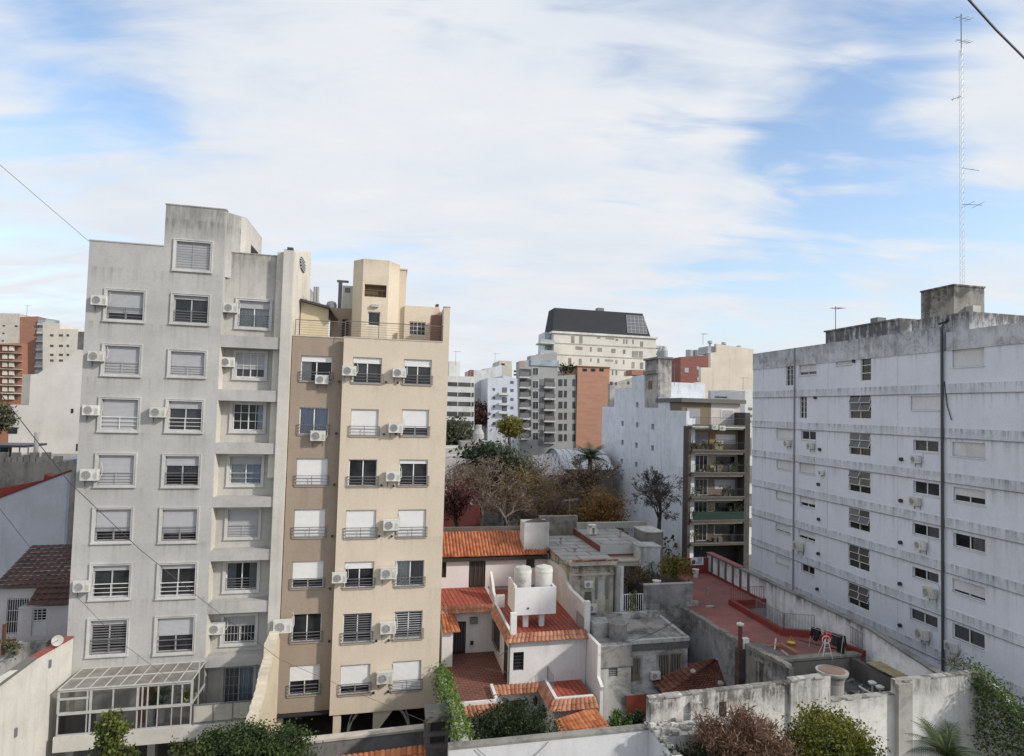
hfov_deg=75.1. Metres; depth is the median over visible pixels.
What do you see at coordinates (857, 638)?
end railing
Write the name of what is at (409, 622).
window
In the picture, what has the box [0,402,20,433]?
tree
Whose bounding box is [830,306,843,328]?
aerial
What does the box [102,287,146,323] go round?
window
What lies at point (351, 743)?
boundary wall
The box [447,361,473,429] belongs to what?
apartment block
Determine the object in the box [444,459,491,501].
tree
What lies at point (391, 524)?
air conditioner
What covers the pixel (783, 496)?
window
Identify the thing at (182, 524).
window
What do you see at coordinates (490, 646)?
house
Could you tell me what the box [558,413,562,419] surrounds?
window
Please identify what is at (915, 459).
air conditioner
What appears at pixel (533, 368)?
window
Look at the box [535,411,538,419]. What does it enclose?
window
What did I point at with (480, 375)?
apartment block
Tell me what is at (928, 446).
window
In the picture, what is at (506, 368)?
apartment block
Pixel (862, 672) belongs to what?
dark parapet
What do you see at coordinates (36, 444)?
flue pipe
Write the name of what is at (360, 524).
window
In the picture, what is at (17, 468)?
house
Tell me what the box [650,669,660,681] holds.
air conditioner
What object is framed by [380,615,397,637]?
air conditioner
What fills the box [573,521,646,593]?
house
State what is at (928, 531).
window
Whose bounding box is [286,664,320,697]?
window
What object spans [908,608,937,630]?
window
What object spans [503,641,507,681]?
door
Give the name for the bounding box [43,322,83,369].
apartment block
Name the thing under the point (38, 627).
door
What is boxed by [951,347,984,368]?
window
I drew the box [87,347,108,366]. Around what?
air conditioner
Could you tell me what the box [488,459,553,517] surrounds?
tree
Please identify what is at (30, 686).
party wall
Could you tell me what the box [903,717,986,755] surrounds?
palm
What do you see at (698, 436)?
window
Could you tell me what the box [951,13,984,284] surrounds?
radio mast
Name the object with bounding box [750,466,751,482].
window
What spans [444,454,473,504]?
house
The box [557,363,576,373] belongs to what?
roof shrub
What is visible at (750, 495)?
window
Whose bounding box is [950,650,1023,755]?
ivy
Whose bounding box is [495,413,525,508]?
tree
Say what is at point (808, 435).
window
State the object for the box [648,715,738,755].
wall
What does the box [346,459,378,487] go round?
window
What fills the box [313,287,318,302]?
flue pipe
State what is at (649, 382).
doorway
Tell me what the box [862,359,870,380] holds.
window
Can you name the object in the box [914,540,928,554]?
air conditioner
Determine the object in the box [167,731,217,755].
shrub
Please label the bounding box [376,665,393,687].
air conditioner
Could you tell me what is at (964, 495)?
window
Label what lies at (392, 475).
air conditioner
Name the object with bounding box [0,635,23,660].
weed
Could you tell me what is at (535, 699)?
wall lantern
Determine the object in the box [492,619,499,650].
window
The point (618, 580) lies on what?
side wall
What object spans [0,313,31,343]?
apartment tower
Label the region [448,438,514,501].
tree
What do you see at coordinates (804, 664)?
roof parapet
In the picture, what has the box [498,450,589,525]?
tree
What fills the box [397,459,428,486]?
window
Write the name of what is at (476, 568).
door
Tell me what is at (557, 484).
tree
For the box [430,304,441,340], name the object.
brick barbecue
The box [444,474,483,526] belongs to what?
tree
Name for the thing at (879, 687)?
mushroom vent
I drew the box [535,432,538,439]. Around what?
window
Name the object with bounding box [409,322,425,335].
window
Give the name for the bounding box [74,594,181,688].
cable
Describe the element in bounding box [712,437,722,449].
balcony plant
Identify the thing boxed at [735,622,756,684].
chimney
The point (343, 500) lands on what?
apartment block
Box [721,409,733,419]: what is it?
window
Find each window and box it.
[6,598,28,633]
[32,608,46,621]
[84,616,130,658]
[87,562,132,601]
[90,506,134,544]
[93,452,137,487]
[96,396,141,432]
[100,342,142,377]
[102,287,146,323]
[152,614,196,656]
[155,561,198,599]
[157,506,199,543]
[160,453,201,488]
[164,398,204,433]
[166,348,207,378]
[169,292,210,325]
[171,238,213,273]
[219,612,258,647]
[219,665,256,701]
[221,560,260,593]
[223,507,261,539]
[225,454,264,486]
[228,401,266,433]
[231,350,267,380]
[234,297,272,330]
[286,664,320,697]
[289,561,324,589]
[289,613,322,644]
[291,509,326,538]
[294,458,328,486]
[297,407,329,435]
[298,355,333,382]
[338,664,371,696]
[340,613,372,644]
[342,561,375,589]
[343,510,377,539]
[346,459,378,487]
[348,409,379,436]
[350,357,382,384]
[368,312,379,325]
[390,660,422,692]
[392,610,423,641]
[394,560,425,587]
[396,509,426,538]
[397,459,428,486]
[400,409,429,436]
[402,359,432,385]
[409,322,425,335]
[442,562,445,576]
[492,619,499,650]
[502,397,506,402]
[513,652,523,669]
[526,559,534,567]
[532,367,535,375]
[535,367,538,375]
[535,380,538,388]
[535,391,538,398]
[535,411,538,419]
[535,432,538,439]
[558,379,562,385]
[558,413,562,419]
[558,424,562,430]
[558,434,562,440]
[595,577,608,599]
[631,658,639,681]
[632,351,637,357]
[659,653,681,676]
[694,479,707,494]
[694,501,707,511]
[694,524,706,540]
[695,433,707,448]
[695,455,707,470]
[714,480,734,488]
[714,502,734,511]
[714,524,734,534]
[715,434,735,443]
[715,456,734,465]
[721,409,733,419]
[749,494,751,505]
[750,438,751,454]
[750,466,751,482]
[774,555,789,568]
[775,428,792,439]
[775,491,791,502]
[775,523,790,535]
[776,460,790,470]
[786,366,792,385]
[797,530,815,543]
[798,463,814,474]
[799,364,816,375]
[799,497,815,509]
[800,431,815,440]
[801,397,806,418]
[801,564,814,576]
[835,361,851,365]
[847,582,868,610]
[848,395,870,418]
[848,433,870,455]
[848,470,870,494]
[848,508,869,532]
[849,544,868,571]
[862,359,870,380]
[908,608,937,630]
[909,396,939,410]
[911,523,939,540]
[911,567,938,585]
[912,481,939,497]
[913,440,938,453]
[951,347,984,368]
[951,442,985,459]
[951,578,985,603]
[951,624,985,651]
[952,487,985,506]
[952,533,985,554]
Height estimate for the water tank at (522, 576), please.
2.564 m
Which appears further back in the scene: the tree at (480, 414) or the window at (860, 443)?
the tree at (480, 414)
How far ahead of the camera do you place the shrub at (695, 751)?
25.28 m
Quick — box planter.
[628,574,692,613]
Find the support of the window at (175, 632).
in the apartment tower at (190, 493)
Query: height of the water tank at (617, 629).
1.144 m
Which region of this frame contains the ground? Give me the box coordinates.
[77,507,750,755]
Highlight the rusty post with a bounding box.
[1,624,6,654]
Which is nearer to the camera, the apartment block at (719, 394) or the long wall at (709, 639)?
the long wall at (709, 639)
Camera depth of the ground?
39.80 m
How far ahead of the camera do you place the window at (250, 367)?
36.00 m
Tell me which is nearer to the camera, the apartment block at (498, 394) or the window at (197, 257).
the window at (197, 257)
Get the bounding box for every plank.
[766,643,783,646]
[782,644,798,653]
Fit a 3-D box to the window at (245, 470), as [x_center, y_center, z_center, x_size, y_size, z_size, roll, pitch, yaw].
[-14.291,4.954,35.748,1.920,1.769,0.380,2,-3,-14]
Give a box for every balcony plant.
[685,506,700,517]
[691,485,703,494]
[701,439,708,448]
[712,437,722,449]
[727,462,738,471]
[736,502,743,510]
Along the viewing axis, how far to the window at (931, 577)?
42.52 m
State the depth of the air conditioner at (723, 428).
79.87 m
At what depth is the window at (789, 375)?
57.85 m
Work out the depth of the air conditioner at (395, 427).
36.53 m
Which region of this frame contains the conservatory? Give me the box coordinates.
[52,660,243,752]
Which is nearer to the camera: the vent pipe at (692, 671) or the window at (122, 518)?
the window at (122, 518)
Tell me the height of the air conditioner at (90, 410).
1.052 m
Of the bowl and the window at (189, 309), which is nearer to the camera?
the window at (189, 309)
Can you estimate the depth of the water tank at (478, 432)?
106.03 m
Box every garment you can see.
[810,626,814,635]
[813,628,819,641]
[823,630,831,640]
[832,632,837,646]
[836,634,846,653]
[837,634,845,649]
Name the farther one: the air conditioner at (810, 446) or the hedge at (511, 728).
the air conditioner at (810, 446)
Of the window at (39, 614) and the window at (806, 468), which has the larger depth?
the window at (806, 468)
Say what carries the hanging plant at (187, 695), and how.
hanging from the conservatory
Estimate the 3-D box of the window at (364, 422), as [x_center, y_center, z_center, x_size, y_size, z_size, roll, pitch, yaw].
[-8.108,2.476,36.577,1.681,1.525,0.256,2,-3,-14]
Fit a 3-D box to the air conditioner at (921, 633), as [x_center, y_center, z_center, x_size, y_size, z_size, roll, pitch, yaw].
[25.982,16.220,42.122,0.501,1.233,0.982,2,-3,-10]
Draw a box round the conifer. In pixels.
[468,706,505,739]
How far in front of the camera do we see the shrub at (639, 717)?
35.03 m
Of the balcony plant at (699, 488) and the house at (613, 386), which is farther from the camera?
the house at (613, 386)
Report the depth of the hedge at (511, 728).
34.02 m
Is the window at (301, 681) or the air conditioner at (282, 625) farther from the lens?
the window at (301, 681)
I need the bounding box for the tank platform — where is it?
[508,577,555,626]
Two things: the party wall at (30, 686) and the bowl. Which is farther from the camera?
the bowl
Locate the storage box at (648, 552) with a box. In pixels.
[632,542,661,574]
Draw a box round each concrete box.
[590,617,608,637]
[633,526,663,573]
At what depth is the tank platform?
41.62 m
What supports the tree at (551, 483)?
on the ground
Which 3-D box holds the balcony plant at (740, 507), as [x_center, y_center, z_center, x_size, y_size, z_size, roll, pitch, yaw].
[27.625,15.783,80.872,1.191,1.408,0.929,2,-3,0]
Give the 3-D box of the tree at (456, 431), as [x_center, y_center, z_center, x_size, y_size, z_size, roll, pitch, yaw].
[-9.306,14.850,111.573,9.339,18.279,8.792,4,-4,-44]
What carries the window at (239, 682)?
in the apartment tower at (190, 493)
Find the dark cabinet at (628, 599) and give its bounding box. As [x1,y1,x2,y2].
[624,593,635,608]
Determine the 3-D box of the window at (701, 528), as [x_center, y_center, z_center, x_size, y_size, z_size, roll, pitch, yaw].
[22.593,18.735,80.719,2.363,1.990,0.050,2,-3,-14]
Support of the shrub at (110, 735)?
on the ground
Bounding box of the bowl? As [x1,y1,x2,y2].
[652,579,660,582]
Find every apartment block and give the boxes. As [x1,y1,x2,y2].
[7,353,82,453]
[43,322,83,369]
[276,259,449,733]
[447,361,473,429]
[465,365,501,429]
[480,375,517,505]
[482,361,515,376]
[516,352,609,462]
[536,308,661,382]
[601,346,749,569]
[671,355,707,382]
[693,341,753,398]
[708,390,735,398]
[727,390,752,554]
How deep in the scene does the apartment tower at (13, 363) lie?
118.84 m
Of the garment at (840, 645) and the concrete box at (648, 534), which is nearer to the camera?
the garment at (840, 645)
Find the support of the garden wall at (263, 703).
on the ground
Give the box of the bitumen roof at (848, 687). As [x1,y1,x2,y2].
[844,676,875,694]
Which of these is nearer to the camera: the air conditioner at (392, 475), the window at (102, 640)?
the window at (102, 640)
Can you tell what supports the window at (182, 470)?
in the apartment tower at (190, 493)
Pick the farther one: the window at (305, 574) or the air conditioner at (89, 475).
the window at (305, 574)
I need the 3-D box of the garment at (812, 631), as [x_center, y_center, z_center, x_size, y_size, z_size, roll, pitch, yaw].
[17.596,14.819,38.958,0.362,0.500,0.180,3,-3,-31]
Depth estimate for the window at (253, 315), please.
36.01 m
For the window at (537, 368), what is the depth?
150.98 m
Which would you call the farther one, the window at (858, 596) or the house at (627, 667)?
the window at (858, 596)
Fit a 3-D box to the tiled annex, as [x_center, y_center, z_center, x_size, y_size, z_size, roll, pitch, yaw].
[11.304,19.188,40.044,6.141,4.036,3.045,2,-3,0]
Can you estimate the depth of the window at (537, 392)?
150.74 m
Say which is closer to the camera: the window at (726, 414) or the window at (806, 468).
the window at (806, 468)
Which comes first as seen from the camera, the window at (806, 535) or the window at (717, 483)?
the window at (806, 535)
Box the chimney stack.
[423,703,450,755]
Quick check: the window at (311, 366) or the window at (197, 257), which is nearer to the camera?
the window at (197, 257)
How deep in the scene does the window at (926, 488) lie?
42.62 m
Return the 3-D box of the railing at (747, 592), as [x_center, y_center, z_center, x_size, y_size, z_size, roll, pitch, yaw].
[16.778,15.312,47.426,2.692,0.861,0.037,2,-3,-14]
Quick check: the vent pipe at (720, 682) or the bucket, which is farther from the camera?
the bucket
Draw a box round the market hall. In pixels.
[523,448,613,521]
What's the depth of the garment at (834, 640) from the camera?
37.95 m
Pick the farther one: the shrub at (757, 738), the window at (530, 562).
the window at (530, 562)
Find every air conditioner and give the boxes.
[72,575,93,596]
[79,463,102,485]
[82,401,102,420]
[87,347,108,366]
[90,292,110,310]
[149,406,169,422]
[209,617,227,638]
[221,353,237,367]
[223,300,239,313]
[273,612,293,636]
[310,426,327,445]
[315,371,329,388]
[332,567,348,586]
[342,363,357,380]
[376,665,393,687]
[380,561,397,582]
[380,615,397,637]
[383,513,399,534]
[385,466,401,485]
[388,418,404,437]
[392,364,407,382]
[584,578,592,589]
[590,599,596,613]
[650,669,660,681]
[711,425,717,431]
[719,424,725,430]
[783,438,791,448]
[793,540,804,554]
[806,442,815,451]
[818,470,824,476]
[909,496,922,509]
[910,452,922,466]
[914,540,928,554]
[914,626,931,644]
[922,586,939,603]
[944,640,960,657]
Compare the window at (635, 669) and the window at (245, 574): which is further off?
the window at (635, 669)
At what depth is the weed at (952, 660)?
31.51 m
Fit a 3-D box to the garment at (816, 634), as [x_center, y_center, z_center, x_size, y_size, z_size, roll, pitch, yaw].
[17.711,14.908,38.653,0.362,0.700,0.300,3,-3,-31]
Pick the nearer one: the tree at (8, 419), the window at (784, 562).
the window at (784, 562)
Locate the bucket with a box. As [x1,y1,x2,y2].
[692,568,698,577]
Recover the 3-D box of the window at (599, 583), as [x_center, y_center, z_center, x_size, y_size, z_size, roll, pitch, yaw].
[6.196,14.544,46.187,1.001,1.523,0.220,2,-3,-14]
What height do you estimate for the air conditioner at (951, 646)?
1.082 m
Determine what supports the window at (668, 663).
in the house at (627, 667)
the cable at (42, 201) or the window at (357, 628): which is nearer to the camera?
the cable at (42, 201)
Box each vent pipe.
[690,669,695,684]
[717,680,723,686]
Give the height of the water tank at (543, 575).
2.564 m
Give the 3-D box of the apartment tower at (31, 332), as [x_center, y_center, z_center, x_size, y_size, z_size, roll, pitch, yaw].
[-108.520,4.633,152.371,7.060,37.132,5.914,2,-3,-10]
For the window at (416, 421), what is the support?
in the apartment block at (343, 500)
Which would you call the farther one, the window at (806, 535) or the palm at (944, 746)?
the window at (806, 535)
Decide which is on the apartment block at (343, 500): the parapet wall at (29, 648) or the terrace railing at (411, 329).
the terrace railing at (411, 329)
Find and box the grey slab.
[751,642,793,663]
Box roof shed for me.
[0,443,46,456]
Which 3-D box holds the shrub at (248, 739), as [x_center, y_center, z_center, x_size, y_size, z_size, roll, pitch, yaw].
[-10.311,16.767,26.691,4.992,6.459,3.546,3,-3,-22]
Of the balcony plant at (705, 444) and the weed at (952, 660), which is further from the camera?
the balcony plant at (705, 444)
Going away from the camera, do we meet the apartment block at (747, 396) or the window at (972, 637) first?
the window at (972, 637)
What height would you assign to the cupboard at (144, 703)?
1.950 m
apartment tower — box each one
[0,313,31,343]
[0,343,27,442]
[20,316,59,373]
[65,203,320,755]
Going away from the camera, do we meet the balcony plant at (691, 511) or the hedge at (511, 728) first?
the hedge at (511, 728)
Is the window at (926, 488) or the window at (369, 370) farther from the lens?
the window at (926, 488)
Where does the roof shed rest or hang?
on the house at (17, 468)
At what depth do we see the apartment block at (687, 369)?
126.04 m
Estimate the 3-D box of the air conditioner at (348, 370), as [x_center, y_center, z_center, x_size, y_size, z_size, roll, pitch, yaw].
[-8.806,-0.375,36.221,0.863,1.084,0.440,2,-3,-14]
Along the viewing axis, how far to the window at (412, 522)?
37.02 m
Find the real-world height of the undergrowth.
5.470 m
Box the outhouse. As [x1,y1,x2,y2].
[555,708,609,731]
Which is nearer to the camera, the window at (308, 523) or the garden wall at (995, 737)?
the garden wall at (995, 737)
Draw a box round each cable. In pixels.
[0,165,86,239]
[0,393,428,722]
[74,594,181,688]
[968,0,1023,58]
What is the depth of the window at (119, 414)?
33.62 m
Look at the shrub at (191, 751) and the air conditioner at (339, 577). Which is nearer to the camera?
the shrub at (191, 751)
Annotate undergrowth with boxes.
[484,520,701,557]
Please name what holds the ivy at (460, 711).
attached to the boundary wall at (464, 737)
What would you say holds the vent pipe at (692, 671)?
on the tiled annex
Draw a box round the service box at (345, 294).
[337,280,352,308]
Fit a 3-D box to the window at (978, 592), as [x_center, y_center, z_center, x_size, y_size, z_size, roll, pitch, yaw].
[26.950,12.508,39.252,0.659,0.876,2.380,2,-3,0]
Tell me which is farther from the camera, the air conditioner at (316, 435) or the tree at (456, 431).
the tree at (456, 431)
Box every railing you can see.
[295,319,442,340]
[732,586,763,599]
[756,599,814,629]
[850,626,862,650]
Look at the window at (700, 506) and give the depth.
80.92 m
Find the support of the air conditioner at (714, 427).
attached to the apartment block at (655, 417)
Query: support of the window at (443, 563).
in the house at (490, 646)
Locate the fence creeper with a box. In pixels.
[626,590,640,610]
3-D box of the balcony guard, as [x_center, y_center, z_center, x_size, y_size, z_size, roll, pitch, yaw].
[-13.940,16.125,32.104,2.649,0.950,0.060,2,-3,-14]
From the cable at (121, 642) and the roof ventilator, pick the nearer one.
the cable at (121, 642)
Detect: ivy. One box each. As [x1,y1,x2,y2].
[431,660,479,741]
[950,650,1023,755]
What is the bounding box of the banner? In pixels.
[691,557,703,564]
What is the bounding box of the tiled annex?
[652,658,725,693]
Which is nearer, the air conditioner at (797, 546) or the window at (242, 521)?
the window at (242, 521)
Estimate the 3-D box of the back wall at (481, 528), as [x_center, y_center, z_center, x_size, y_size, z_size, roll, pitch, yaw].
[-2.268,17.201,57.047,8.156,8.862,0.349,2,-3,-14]
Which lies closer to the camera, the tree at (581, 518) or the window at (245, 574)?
the window at (245, 574)
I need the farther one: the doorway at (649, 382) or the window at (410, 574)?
the doorway at (649, 382)
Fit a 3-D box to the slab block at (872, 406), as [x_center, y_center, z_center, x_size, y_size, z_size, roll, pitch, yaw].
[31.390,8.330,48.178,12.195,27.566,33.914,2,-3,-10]
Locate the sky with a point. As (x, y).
(735, 173)
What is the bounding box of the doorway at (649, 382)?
[648,381,651,388]
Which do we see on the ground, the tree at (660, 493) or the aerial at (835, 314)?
the tree at (660, 493)
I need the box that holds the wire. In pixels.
[628,609,690,641]
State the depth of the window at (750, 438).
91.81 m
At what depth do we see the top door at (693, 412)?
82.24 m
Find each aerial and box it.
[564,498,580,516]
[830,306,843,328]
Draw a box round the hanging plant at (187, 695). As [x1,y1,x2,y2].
[175,685,197,703]
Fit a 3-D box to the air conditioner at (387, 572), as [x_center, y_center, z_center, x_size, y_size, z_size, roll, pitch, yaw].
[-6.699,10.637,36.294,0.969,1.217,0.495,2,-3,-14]
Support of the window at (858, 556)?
in the slab block at (872, 406)
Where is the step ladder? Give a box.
[819,636,832,658]
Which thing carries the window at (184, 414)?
in the apartment tower at (190, 493)
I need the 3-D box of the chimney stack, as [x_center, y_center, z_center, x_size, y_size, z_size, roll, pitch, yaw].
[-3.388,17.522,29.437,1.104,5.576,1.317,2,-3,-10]
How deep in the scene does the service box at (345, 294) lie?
41.39 m
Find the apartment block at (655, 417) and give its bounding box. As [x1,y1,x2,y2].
[601,346,749,569]
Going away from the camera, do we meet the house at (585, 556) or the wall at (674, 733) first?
the wall at (674, 733)
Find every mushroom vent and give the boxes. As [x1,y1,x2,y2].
[868,680,876,691]
[875,684,884,691]
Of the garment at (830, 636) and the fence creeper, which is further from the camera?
the fence creeper
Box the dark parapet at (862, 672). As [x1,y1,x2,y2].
[851,657,907,691]
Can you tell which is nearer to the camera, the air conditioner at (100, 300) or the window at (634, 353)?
the air conditioner at (100, 300)
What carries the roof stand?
on the house at (607, 540)
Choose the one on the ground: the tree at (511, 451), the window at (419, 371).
the tree at (511, 451)
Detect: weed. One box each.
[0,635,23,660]
[939,650,967,673]
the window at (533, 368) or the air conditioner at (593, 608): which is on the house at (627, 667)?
the air conditioner at (593, 608)
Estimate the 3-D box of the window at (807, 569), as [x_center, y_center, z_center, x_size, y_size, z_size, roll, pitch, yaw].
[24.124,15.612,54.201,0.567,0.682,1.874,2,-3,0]
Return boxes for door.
[31,621,45,634]
[342,319,347,336]
[453,621,465,652]
[468,561,485,586]
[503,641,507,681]
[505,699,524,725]
[687,408,699,423]
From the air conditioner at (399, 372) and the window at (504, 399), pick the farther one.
the window at (504, 399)
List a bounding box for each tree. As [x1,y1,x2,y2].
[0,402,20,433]
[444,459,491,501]
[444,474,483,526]
[445,454,530,525]
[446,412,475,444]
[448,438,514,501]
[473,435,539,525]
[474,399,495,427]
[474,477,546,525]
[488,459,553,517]
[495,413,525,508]
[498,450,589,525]
[509,482,570,525]
[518,478,598,521]
[522,462,580,517]
[547,469,604,510]
[554,452,626,513]
[570,476,639,533]
[630,466,684,529]
[776,696,890,755]
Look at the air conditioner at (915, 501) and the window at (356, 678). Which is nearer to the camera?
the window at (356, 678)
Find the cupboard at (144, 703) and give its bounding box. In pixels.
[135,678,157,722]
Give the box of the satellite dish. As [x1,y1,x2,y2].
[51,635,63,645]
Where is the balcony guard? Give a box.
[192,700,251,724]
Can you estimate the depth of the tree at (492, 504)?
59.54 m
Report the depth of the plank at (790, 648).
37.92 m
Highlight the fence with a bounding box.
[623,593,642,610]
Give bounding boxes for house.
[0,452,76,562]
[0,544,71,644]
[439,518,603,736]
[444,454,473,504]
[446,445,463,453]
[458,440,497,525]
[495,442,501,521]
[547,535,618,616]
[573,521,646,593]
[590,610,689,726]
[608,370,644,406]
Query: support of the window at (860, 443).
in the slab block at (872, 406)
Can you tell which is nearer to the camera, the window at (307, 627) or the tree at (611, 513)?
the window at (307, 627)
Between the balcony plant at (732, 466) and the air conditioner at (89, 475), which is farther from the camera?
the balcony plant at (732, 466)
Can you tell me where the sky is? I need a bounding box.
[0,0,1023,377]
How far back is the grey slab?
37.93 m
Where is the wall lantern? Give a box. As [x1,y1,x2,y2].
[533,695,537,705]
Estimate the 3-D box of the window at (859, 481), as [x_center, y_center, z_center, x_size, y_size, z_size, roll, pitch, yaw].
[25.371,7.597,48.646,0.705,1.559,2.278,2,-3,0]
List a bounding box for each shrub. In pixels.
[87,706,133,755]
[105,738,143,755]
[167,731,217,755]
[193,713,323,755]
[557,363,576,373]
[607,708,633,726]
[623,707,645,724]
[624,564,649,590]
[638,561,659,580]
[656,553,695,581]
[663,737,717,755]
[683,694,805,755]
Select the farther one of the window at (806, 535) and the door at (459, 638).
the window at (806, 535)
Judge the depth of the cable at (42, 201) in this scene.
31.17 m
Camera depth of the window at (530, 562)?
51.20 m
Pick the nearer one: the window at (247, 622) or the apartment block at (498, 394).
the window at (247, 622)
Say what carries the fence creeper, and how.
attached to the fence
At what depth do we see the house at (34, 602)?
36.62 m
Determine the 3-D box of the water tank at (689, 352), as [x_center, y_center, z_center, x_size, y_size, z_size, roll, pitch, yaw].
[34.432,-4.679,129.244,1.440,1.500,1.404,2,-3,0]
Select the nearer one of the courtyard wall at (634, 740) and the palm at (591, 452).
the courtyard wall at (634, 740)
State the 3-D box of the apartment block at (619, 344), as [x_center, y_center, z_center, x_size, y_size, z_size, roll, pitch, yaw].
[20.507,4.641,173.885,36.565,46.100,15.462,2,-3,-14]
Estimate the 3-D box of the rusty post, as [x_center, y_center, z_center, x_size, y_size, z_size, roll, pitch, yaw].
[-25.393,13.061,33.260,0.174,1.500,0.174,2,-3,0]
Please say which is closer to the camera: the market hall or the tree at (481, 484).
the tree at (481, 484)
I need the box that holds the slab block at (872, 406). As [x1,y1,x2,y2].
[751,284,1023,713]
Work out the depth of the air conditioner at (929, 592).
41.50 m
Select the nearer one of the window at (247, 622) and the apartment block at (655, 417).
the window at (247, 622)
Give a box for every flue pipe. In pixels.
[33,432,38,451]
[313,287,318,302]
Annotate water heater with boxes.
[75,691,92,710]
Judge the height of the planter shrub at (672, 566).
2.317 m
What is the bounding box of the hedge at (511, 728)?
[464,692,565,737]
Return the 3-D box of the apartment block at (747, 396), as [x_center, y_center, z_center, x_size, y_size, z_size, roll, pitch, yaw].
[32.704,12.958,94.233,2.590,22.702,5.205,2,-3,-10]
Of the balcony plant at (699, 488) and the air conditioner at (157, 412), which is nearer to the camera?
the air conditioner at (157, 412)
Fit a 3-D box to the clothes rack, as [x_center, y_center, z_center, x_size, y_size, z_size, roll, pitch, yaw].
[18.121,15.125,38.291,0.662,1.162,2.093,3,-3,-31]
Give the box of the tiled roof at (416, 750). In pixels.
[341,745,425,755]
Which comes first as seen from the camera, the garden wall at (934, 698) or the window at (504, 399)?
the garden wall at (934, 698)
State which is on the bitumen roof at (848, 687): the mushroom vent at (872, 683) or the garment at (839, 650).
the mushroom vent at (872, 683)
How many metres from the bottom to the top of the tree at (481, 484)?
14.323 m
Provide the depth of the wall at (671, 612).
46.17 m
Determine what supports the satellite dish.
attached to the party wall at (30, 686)
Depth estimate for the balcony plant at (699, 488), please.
79.37 m
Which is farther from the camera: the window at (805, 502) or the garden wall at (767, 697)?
the window at (805, 502)
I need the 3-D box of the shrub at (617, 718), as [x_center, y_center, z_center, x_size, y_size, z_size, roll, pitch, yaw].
[5.659,19.011,34.565,1.506,3.580,1.480,2,-3,0]
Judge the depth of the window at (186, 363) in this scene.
34.48 m
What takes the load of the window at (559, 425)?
in the apartment block at (555, 410)
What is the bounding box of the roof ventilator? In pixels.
[326,301,336,320]
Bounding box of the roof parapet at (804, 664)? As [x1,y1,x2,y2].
[758,651,864,681]
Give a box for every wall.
[0,470,71,584]
[0,636,73,755]
[0,639,49,675]
[245,629,279,736]
[274,724,423,755]
[436,670,468,741]
[443,505,479,526]
[443,526,519,539]
[448,721,681,755]
[539,515,577,535]
[613,566,623,611]
[646,679,789,739]
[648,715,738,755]
[660,600,698,629]
[681,607,793,685]
[706,552,942,677]
[786,673,830,753]
[830,691,894,755]
[890,669,979,755]
[973,668,1023,755]
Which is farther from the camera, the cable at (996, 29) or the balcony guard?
the balcony guard
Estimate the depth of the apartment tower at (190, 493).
34.30 m
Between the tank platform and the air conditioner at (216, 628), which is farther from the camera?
the tank platform
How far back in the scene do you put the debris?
35.30 m
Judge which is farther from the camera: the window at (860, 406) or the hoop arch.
the window at (860, 406)
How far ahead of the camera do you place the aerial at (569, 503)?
56.54 m
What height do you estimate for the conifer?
3.848 m
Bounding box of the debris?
[844,678,869,694]
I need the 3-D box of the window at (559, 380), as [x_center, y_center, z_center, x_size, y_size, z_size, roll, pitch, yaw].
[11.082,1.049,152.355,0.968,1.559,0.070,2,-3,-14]
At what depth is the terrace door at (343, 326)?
40.53 m
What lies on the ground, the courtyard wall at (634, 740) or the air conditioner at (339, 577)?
the courtyard wall at (634, 740)
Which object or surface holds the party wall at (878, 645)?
on the ground
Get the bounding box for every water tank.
[473,425,483,440]
[514,565,531,587]
[535,564,552,586]
[609,619,627,641]
[686,350,692,356]
[693,350,700,355]
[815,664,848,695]
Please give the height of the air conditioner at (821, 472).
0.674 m
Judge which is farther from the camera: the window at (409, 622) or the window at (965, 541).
the window at (965, 541)
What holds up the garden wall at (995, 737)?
on the ground
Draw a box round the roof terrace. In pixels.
[663,557,865,660]
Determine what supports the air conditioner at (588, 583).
attached to the house at (585, 556)
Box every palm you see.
[572,442,608,517]
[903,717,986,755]
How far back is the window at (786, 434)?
58.06 m
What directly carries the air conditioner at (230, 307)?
attached to the apartment tower at (190, 493)
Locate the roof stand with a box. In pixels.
[587,524,596,533]
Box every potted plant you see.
[144,686,159,725]
[156,686,171,724]
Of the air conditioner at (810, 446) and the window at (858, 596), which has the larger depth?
the air conditioner at (810, 446)
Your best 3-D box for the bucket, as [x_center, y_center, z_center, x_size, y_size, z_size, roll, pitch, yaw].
[15.106,16.064,54.792,0.580,0.660,0.565,2,-3,0]
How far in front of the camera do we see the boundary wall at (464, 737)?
28.98 m
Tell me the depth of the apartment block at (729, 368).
111.72 m
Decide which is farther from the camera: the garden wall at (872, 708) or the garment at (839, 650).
the garment at (839, 650)
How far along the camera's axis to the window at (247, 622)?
35.36 m
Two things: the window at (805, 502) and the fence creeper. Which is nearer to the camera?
the fence creeper
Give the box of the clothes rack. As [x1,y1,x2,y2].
[809,625,845,657]
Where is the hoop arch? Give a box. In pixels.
[347,709,409,731]

